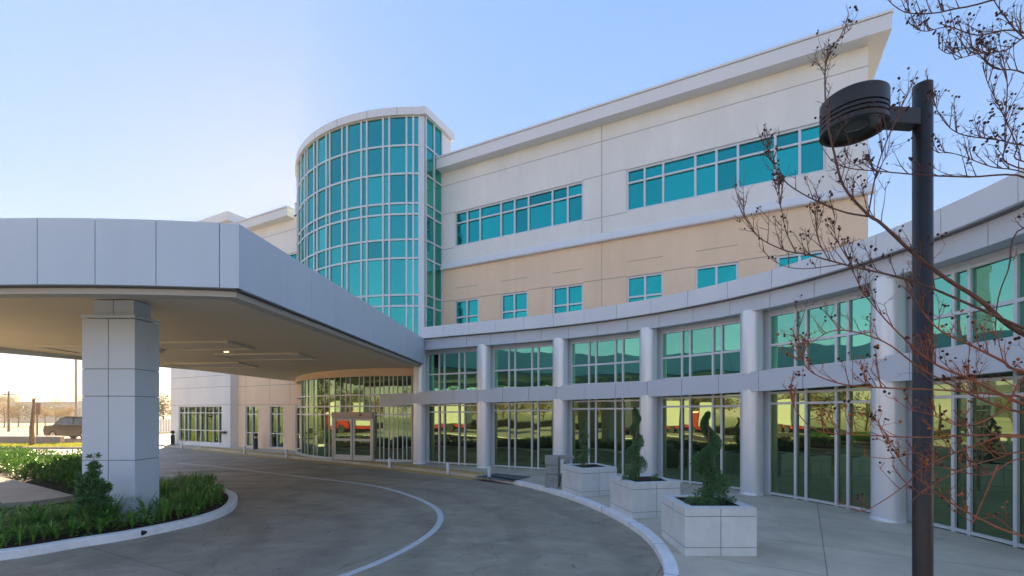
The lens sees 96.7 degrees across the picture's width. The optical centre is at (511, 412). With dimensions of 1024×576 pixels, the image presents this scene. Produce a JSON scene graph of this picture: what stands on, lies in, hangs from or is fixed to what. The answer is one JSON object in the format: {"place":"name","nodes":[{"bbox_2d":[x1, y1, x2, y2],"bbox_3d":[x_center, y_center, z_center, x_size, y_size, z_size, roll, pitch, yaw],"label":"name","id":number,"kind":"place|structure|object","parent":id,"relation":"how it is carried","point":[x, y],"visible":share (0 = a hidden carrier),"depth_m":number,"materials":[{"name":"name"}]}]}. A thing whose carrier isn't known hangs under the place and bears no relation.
{"place":"outdoors","nodes":[
{"label":"outdoors","id":0,"kind":"place"},
{"bbox_2d":[0,477,73,507],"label":"path","id":1,"kind":"structure","parent":0,"point":[15,492],"depth_m":12.28,"materials":[{"name":"concrete"}]},
{"bbox_2d":[0,402,79,421],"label":"fence","id":2,"kind":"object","parent":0,"point":[48,419],"depth_m":125.00,"materials":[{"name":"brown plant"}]},
{"bbox_2d":[0,442,81,446],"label":"lawn grass","id":3,"kind":"structure","parent":0,"point":[57,444],"depth_m":33.34,"materials":[{"name":"plant"}]},
{"bbox_2d":[78,401,81,416],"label":"building","id":4,"kind":"structure","parent":0,"point":[80,408],"depth_m":116.00,"materials":[{"name":"beige glass"}]},
{"bbox_2d":[0,414,170,436],"bbox_3d":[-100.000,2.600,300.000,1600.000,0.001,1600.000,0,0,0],"label":"ground","id":5,"kind":"structure","parent":0,"point":[22,429],"depth_m":74.25,"materials":[{"name":"white concrete"}]},
{"bbox_2d":[2,391,15,431],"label":"utility pole","id":6,"kind":"object","parent":5,"relation":"on","point":[8,412],"visible":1,"depth_m":61.92,"materials":[{"name":"brown wood"}]},
{"bbox_2d":[0,394,17,401],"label":"shade tree","id":7,"kind":"object","parent":5,"relation":"on","point":[5,398],"visible":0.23,"depth_m":139.42,"materials":[{"name":"beige plant"}]},
{"bbox_2d":[0,401,21,426],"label":"autumn tree","id":8,"kind":"object","parent":5,"relation":"on","point":[5,412],"visible":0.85,"depth_m":80.55,"materials":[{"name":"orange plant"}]},
{"bbox_2d":[5,402,38,426],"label":"shade tree","id":9,"kind":"object","parent":5,"relation":"on","point":[22,411],"visible":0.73,"depth_m":83.06,"materials":[{"name":"brown plant"}]},
{"bbox_2d":[35,403,40,435],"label":"sign post","id":10,"kind":"object","parent":5,"relation":"on","point":[37,409],"visible":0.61,"depth_m":49.96,"materials":[{"name":"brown wood"}]},
{"bbox_2d":[38,407,55,425],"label":"autumn tree","id":11,"kind":"object","parent":5,"relation":"on","point":[47,412],"visible":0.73,"depth_m":86.66,"materials":[{"name":"brown plant"}]},
{"bbox_2d":[41,402,73,422],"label":"shade tree","id":12,"kind":"object","parent":5,"relation":"on","point":[56,409],"visible":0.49,"depth_m":95.19,"materials":[{"name":"brown plant"}]},
{"bbox_2d":[54,405,74,416],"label":"autumn tree","id":13,"kind":"object","parent":5,"relation":"on","point":[69,411],"visible":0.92,"depth_m":83.76,"materials":[{"name":"brown plant"}]},
{"bbox_2d":[74,360,77,416],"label":"light pole","id":14,"kind":"object","parent":5,"relation":"on","point":[76,407],"visible":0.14,"depth_m":54.95,"materials":[{"name":"metal"}]},
{"bbox_2d":[159,419,170,431],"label":"fence","id":15,"kind":"object","parent":5,"relation":"on","point":[164,425],"visible":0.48,"depth_m":59.95,"materials":[{"name":"paint"}]},
{"bbox_2d":[159,394,170,418],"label":"shade tree","id":16,"kind":"object","parent":5,"relation":"on","point":[162,412],"visible":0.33,"depth_m":74.90,"materials":[{"name":"beige plant"}]},
{"bbox_2d":[64,437,169,442],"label":"raised drive","id":17,"kind":"structure","parent":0,"point":[72,440],"depth_m":39.20,"materials":[{"name":"concrete"}]},
{"bbox_2d":[43,416,81,438],"bbox_3d":[-38.510,1.328,40.500,4.922,1.996,2.180,0,0,6],"label":"parked car","id":18,"kind":"object","parent":17,"relation":"on","point":[70,426],"visible":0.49,"depth_m":39.66,"materials":[{"name":"brown paint"}]},
{"bbox_2d":[0,434,663,575],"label":"driveway","id":19,"kind":"structure","parent":0,"point":[270,524],"depth_m":9.41,"materials":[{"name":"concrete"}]},
{"bbox_2d":[0,436,64,443],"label":"wall","id":20,"kind":"structure","parent":19,"relation":"on","point":[25,439],"depth_m":35.62,"materials":[{"name":"concrete"}]},
{"bbox_2d":[3,447,81,448],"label":"lawn kerb","id":21,"kind":"structure","parent":19,"relation":"on","point":[51,447],"depth_m":31.57,"materials":[{"name":"concrete"}]},
{"bbox_2d":[0,455,227,548],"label":"planting bed","id":22,"kind":"object","parent":19,"relation":"on","point":[66,535],"visible":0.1,"depth_m":10.10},
{"bbox_2d":[0,445,82,493],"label":"hedge planting","id":23,"kind":"object","parent":22,"relation":"on","point":[26,461],"visible":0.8,"depth_m":16.65,"materials":[{"name":"green plant"}]},
{"bbox_2d":[72,452,114,529],"bbox_3d":[-8.564,1.602,9.331,0.622,1.606,0.677,0,0,18],"label":"evergreen shrub","id":24,"kind":"object","parent":22,"relation":"on","point":[91,487],"visible":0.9,"depth_m":9.21,"materials":[{"name":"green plant"}]},
{"bbox_2d":[0,470,239,548],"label":"strap leaf ground cover","id":25,"kind":"object","parent":22,"relation":"on","point":[180,494],"visible":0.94,"depth_m":9.66,"materials":[{"name":"green plant"}]},
{"bbox_2d":[0,218,423,521],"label":"entrance canopy","id":26,"kind":"object","parent":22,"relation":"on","point":[123,310],"visible":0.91,"depth_m":10.00,"materials":[{"name":"white metal"}]},
{"bbox_2d":[0,454,237,560],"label":"island kerb","id":27,"kind":"structure","parent":19,"relation":"on","point":[228,506],"depth_m":8.89,"materials":[{"name":"white paint"}]},
{"bbox_2d":[180,463,443,575],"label":"lane line","id":28,"kind":"object","parent":19,"relation":"on","point":[435,528],"visible":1,"depth_m":9.96,"materials":[{"name":"paint"}]},
{"bbox_2d":[195,449,475,479],"bbox_3d":[-11.442,2.517,24.226,24.377,0.004,0.815,0,0,34],"label":"painted yellow edge","id":29,"kind":"object","parent":19,"relation":"on","point":[431,473],"visible":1,"depth_m":21.62,"materials":[{"name":"yellow paint"}]},
{"bbox_2d":[388,458,390,467],"bbox_3d":[-5.548,2.280,20.630,0.180,0.480,0.176,0,0,0],"label":"marker post","id":30,"kind":"object","parent":19,"relation":"on","point":[389,462],"visible":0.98,"depth_m":20.58,"materials":[{"name":"metal"}]},
{"bbox_2d":[446,463,449,474],"bbox_3d":[-2.602,2.280,18.455,0.180,0.480,0.176,0,0,0],"label":"marker post","id":31,"kind":"object","parent":19,"relation":"on","point":[447,468],"visible":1,"depth_m":18.40,"materials":[{"name":"metal"}]},
{"bbox_2d":[487,467,490,479],"bbox_3d":[-0.851,2.280,16.963,0.180,0.480,0.176,0,0,0],"label":"marker post","id":32,"kind":"object","parent":19,"relation":"on","point":[488,471],"visible":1,"depth_m":16.93,"materials":[{"name":"metal"}]},
{"bbox_2d":[491,476,678,575],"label":"kerb","id":33,"kind":"structure","parent":19,"relation":"on","point":[665,556],"depth_m":9.98,"materials":[{"name":"white paint"}]},
{"bbox_2d":[0,0,1023,413],"label":"sky","id":34,"kind":"structure","parent":0,"point":[175,110],"materials":[{"name":"blue"}]},
{"bbox_2d":[159,436,1023,575],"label":"pavement","id":35,"kind":"structure","parent":0,"point":[796,537],"depth_m":8.28,"materials":[{"name":"concrete"}]},
{"bbox_2d":[170,430,174,444],"bbox_3d":[-25.392,1.867,34.044,0.290,1.065,0.286,0,0,0],"label":"bollard light","id":36,"kind":"object","parent":35,"relation":"on","point":[172,438],"visible":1,"depth_m":33.93,"materials":[{"name":"black paint"}]},
{"bbox_2d":[171,211,245,447],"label":"projecting stair block","id":37,"kind":"structure","parent":35,"relation":"on","point":[204,408],"depth_m":32.67,"materials":[{"name":"white concrete"}]},
{"bbox_2d":[179,406,221,443],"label":"window","id":38,"kind":"structure","parent":37,"relation":"in","point":[201,424],"depth_m":33.03,"materials":[{"name":"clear glass"}]},
{"bbox_2d":[253,433,257,448],"bbox_3d":[-16.782,1.867,29.788,0.290,1.065,0.286,0,0,0],"label":"bollard light","id":39,"kind":"object","parent":35,"relation":"on","point":[255,441],"visible":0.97,"depth_m":29.67,"materials":[{"name":"black paint"}]},
{"bbox_2d":[200,447,486,474],"bbox_3d":[-11.093,2.396,24.718,24.514,0.008,0.888,0,0,34],"label":"tactile strip","id":40,"kind":"object","parent":35,"relation":"on","point":[442,469],"visible":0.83,"depth_m":21.37,"materials":[{"name":"concrete"}]},
{"bbox_2d":[296,368,412,461],"bbox_3d":[-10.014,-0.100,25.528,12.377,5.000,2.759,0,0,43],"label":"entrance screen","id":41,"kind":"object","parent":35,"relation":"on","point":[330,400],"visible":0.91,"depth_m":22.66,"materials":[{"name":"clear glass"}]},
{"bbox_2d":[334,418,352,459],"bbox_3d":[-8.507,1.340,22.949,1.091,2.080,0.409,0,0,3],"label":"door leaf","id":42,"kind":"structure","parent":41,"relation":"in","point":[343,428],"depth_m":22.94,"materials":[{"name":"grey glass"}]},
{"bbox_2d":[353,419,370,460],"bbox_3d":[-7.385,1.340,22.529,1.091,2.080,0.409,0,0,3],"label":"door leaf","id":43,"kind":"structure","parent":41,"relation":"in","point":[361,427],"depth_m":22.54,"materials":[{"name":"glass"}]},
{"bbox_2d":[476,473,529,481],"bbox_3d":[-0.309,2.393,16.873,1.798,0.011,1.380,0,0,36],"label":"door mat","id":44,"kind":"object","parent":35,"relation":"on","point":[515,477],"depth_m":16.74,"materials":[{"name":"black rubber"}]},
{"bbox_2d":[545,455,573,488],"bbox_3d":[1.539,1.890,14.719,0.940,1.020,0.700,0,0,0],"label":"litter bin","id":45,"kind":"object","parent":35,"relation":"on","point":[553,478],"visible":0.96,"depth_m":14.49,"materials":[{"name":"grey concrete"}]},
{"bbox_2d":[233,8,893,450],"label":"hospital building","id":46,"kind":"structure","parent":35,"relation":"on","point":[621,200],"depth_m":18.74,"materials":[{"name":"white concrete"}]},
{"bbox_2d":[246,406,257,446],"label":"window","id":47,"kind":"structure","parent":46,"relation":"in","point":[251,411],"depth_m":31.15,"materials":[{"name":"green glass"}]},
{"bbox_2d":[270,406,282,447],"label":"window","id":48,"kind":"structure","parent":46,"relation":"in","point":[276,412],"depth_m":29.91,"materials":[{"name":"green glass"}]},
{"bbox_2d":[288,252,296,259],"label":"window","id":49,"kind":"structure","parent":46,"relation":"in","point":[294,255],"depth_m":29.05,"materials":[{"name":"teal glass"}]},
{"bbox_2d":[296,405,299,448],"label":"window","id":50,"kind":"structure","parent":46,"relation":"in","point":[297,409],"depth_m":28.86,"materials":[{"name":"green glass"}]},
{"bbox_2d":[295,106,454,335],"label":"glass tower","id":51,"kind":"structure","parent":46,"relation":"attached to","point":[369,207],"depth_m":22.54,"materials":[{"name":"teal glass"}]},
{"bbox_2d":[455,298,478,323],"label":"window","id":52,"kind":"structure","parent":46,"relation":"in","point":[466,311],"depth_m":22.87,"materials":[{"name":"teal glass"}]},
{"bbox_2d":[501,291,527,318],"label":"window","id":53,"kind":"structure","parent":46,"relation":"in","point":[513,305],"depth_m":21.63,"materials":[{"name":"teal glass"}]},
{"bbox_2d":[455,181,582,246],"bbox_3d":[0.143,-9.295,21.623,6.851,1.770,0.091,0,0,28],"label":"window","id":54,"kind":"structure","parent":46,"relation":"in","point":[562,205],"depth_m":21.51,"materials":[{"name":"teal glass"}]},
{"bbox_2d":[553,283,582,312],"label":"window","id":55,"kind":"structure","parent":46,"relation":"in","point":[567,298],"depth_m":20.36,"materials":[{"name":"teal glass"}]},
{"bbox_2d":[627,272,663,302],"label":"window","id":56,"kind":"structure","parent":46,"relation":"in","point":[648,286],"depth_m":18.79,"materials":[{"name":"teal glass"}]},
{"bbox_2d":[695,262,738,288],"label":"window","id":57,"kind":"structure","parent":46,"relation":"in","point":[705,276],"depth_m":17.54,"materials":[{"name":"teal glass"}]},
{"bbox_2d":[626,123,825,211],"bbox_3d":[7.898,-9.295,17.530,6.957,1.770,0.091,0,0,28],"label":"window","id":58,"kind":"structure","parent":46,"relation":"in","point":[712,171],"depth_m":17.43,"materials":[{"name":"teal glass"}]},
{"bbox_2d":[776,250,823,267],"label":"window","id":59,"kind":"structure","parent":46,"relation":"in","point":[783,260],"depth_m":16.38,"materials":[{"name":"teal glass"}]},
{"bbox_2d":[562,463,616,496],"bbox_3d":[2.300,1.995,13.650,1.200,0.810,1.200,0,0,-20],"label":"planter","id":60,"kind":"object","parent":35,"relation":"on","point":[589,479],"visible":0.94,"depth_m":13.14,"materials":[{"name":"concrete"}]},
{"bbox_2d":[577,417,590,466],"bbox_3d":[2.146,0.914,13.661,0.407,1.552,0.429,0,0,-18],"label":"spiral topiary","id":61,"kind":"object","parent":60,"relation":"on","point":[584,452],"visible":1,"depth_m":13.63,"materials":[{"name":"green plant"}]},
{"bbox_2d":[610,475,679,518],"bbox_3d":[3.170,1.995,10.950,1.200,0.810,1.200,0,0,-12],"label":"planter","id":62,"kind":"object","parent":35,"relation":"on","point":[641,498],"visible":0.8,"depth_m":10.38,"materials":[{"name":"concrete"}]},
{"bbox_2d":[620,473,635,480],"bbox_3d":[2.754,1.542,10.805,0.391,0.221,0.398,0,0,0],"label":"juniper tuft","id":63,"kind":"object","parent":62,"relation":"on","point":[626,477],"visible":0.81,"depth_m":10.78,"materials":[{"name":"green plant"}]},
{"bbox_2d":[624,407,647,480],"bbox_3d":[2.966,0.773,10.935,0.599,1.835,0.566,0,0,0],"label":"spiral topiary","id":64,"kind":"object","parent":62,"relation":"on","point":[637,463],"visible":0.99,"depth_m":10.91,"materials":[{"name":"green plant"}]},
{"bbox_2d":[650,473,662,480],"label":"juniper tuft","id":65,"kind":"object","parent":62,"relation":"on","point":[654,477],"visible":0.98,"depth_m":10.87,"materials":[{"name":"green plant"}]},
{"bbox_2d":[380,170,1023,548],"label":"curved wing","id":66,"kind":"structure","parent":35,"relation":"on","point":[529,392],"depth_m":13.04,"materials":[{"name":"white concrete"}]},
{"bbox_2d":[426,347,476,391],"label":"window","id":67,"kind":"structure","parent":66,"relation":"in","point":[449,369],"depth_m":21.07,"materials":[{"name":"green glass"}]},
{"bbox_2d":[426,403,476,465],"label":"storefront window","id":68,"kind":"structure","parent":66,"relation":"in","point":[452,427],"depth_m":21.05,"materials":[{"name":"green glass"}]},
{"bbox_2d":[493,341,552,388],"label":"window","id":69,"kind":"structure","parent":66,"relation":"in","point":[528,364],"depth_m":19.49,"materials":[{"name":"green glass"}]},
{"bbox_2d":[493,401,552,469],"bbox_3d":[0.494,0.947,19.435,2.962,2.907,0.109,0,0,28],"label":"storefront window","id":70,"kind":"structure","parent":66,"relation":"in","point":[522,431],"depth_m":19.50,"materials":[{"name":"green glass"}]},
{"bbox_2d":[571,332,638,384],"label":"window","id":71,"kind":"structure","parent":66,"relation":"in","point":[612,358],"depth_m":17.59,"materials":[{"name":"green glass"}]},
{"bbox_2d":[571,397,638,475],"bbox_3d":[3.601,0.916,17.518,3.000,2.967,0.138,0,0,37],"label":"storefront window","id":72,"kind":"structure","parent":66,"relation":"in","point":[609,421],"depth_m":17.59,"materials":[{"name":"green glass"}]},
{"bbox_2d":[661,317,739,378],"bbox_3d":[6.244,-2.051,15.031,0.142,1.839,2.915,0,0,-39],"label":"window","id":73,"kind":"structure","parent":66,"relation":"in","point":[713,347],"depth_m":15.09,"materials":[{"name":"green glass"}]},
{"bbox_2d":[661,393,739,489],"bbox_3d":[6.240,0.887,15.028,0.147,3.026,2.915,0,0,-39],"label":"storefront window","id":74,"kind":"structure","parent":66,"relation":"in","point":[681,436],"depth_m":15.25,"materials":[{"name":"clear glass"}]},
{"bbox_2d":[768,288,869,369],"bbox_3d":[8.098,-2.085,11.957,0.154,1.791,2.920,0,0,-22],"label":"window","id":75,"kind":"structure","parent":66,"relation":"in","point":[831,346],"depth_m":11.96,"materials":[{"name":"green glass"}]},
{"bbox_2d":[768,384,869,512],"bbox_3d":[8.095,0.859,11.956,0.166,3.083,2.920,0,0,-23],"label":"storefront window","id":76,"kind":"structure","parent":66,"relation":"in","point":[805,463],"depth_m":12.04,"materials":[{"name":"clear glass"}]},
{"bbox_2d":[934,242,1023,348],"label":"window","id":77,"kind":"structure","parent":66,"relation":"in","point":[983,275],"depth_m":8.68,"materials":[{"name":"green glass"}]},
{"bbox_2d":[934,371,1023,548],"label":"storefront window","id":78,"kind":"structure","parent":66,"relation":"in","point":[1007,484],"depth_m":8.67,"materials":[{"name":"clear glass"}]},
{"bbox_2d":[662,495,756,555],"bbox_3d":[3.490,1.995,8.200,1.200,0.810,1.200,0,0,0],"label":"planter","id":79,"kind":"object","parent":35,"relation":"on","point":[726,529],"visible":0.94,"depth_m":7.60,"materials":[{"name":"concrete"}]},
{"bbox_2d":[683,495,705,505],"bbox_3d":[3.204,1.540,7.981,0.409,0.233,0.411,0,0,0],"label":"juniper tuft","id":80,"kind":"object","parent":79,"relation":"on","point":[691,498],"visible":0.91,"depth_m":7.98,"materials":[{"name":"green plant"}]},
{"bbox_2d":[699,497,719,505],"bbox_3d":[3.433,1.554,7.906,0.362,0.207,0.366,0,0,0],"label":"juniper tuft","id":81,"kind":"object","parent":79,"relation":"on","point":[712,502],"visible":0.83,"depth_m":7.88,"materials":[{"name":"green plant"}]},
{"bbox_2d":[690,411,730,504],"bbox_3d":[3.580,0.838,8.261,0.757,1.757,0.759,0,0,0],"label":"spiral topiary","id":82,"kind":"object","parent":79,"relation":"on","point":[717,482],"visible":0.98,"depth_m":8.22,"materials":[{"name":"green plant"}]},
{"bbox_2d":[716,494,736,504],"bbox_3d":[3.853,1.545,8.156,0.388,0.231,0.391,0,0,0],"label":"juniper tuft","id":83,"kind":"object","parent":79,"relation":"on","point":[728,499],"visible":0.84,"depth_m":8.13,"materials":[{"name":"green plant"}]},
{"bbox_2d":[819,79,933,575],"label":"street lamp","id":84,"kind":"object","parent":35,"relation":"on","point":[854,99],"visible":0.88,"depth_m":4.53,"materials":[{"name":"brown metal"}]},
{"bbox_2d":[731,0,1023,537],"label":"bare tree","id":85,"kind":"object","parent":35,"relation":"on","point":[1008,324],"visible":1,"depth_m":3.19,"materials":[{"name":"brown plant"}]},
{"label":"lawn","id":86,"kind":"structure","parent":0,"visible":0},
{"bbox_2d":[29,396,35,445],"bbox_3d":[-35.013,0.614,33.235,0.393,3.784,0.334,0,0,0],"label":"palm trunk post","id":87,"kind":"object","parent":86,"relation":"on","point":[32,432],"visible":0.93,"depth_m":33.15,"materials":[{"name":"brown plant"}]}
]}

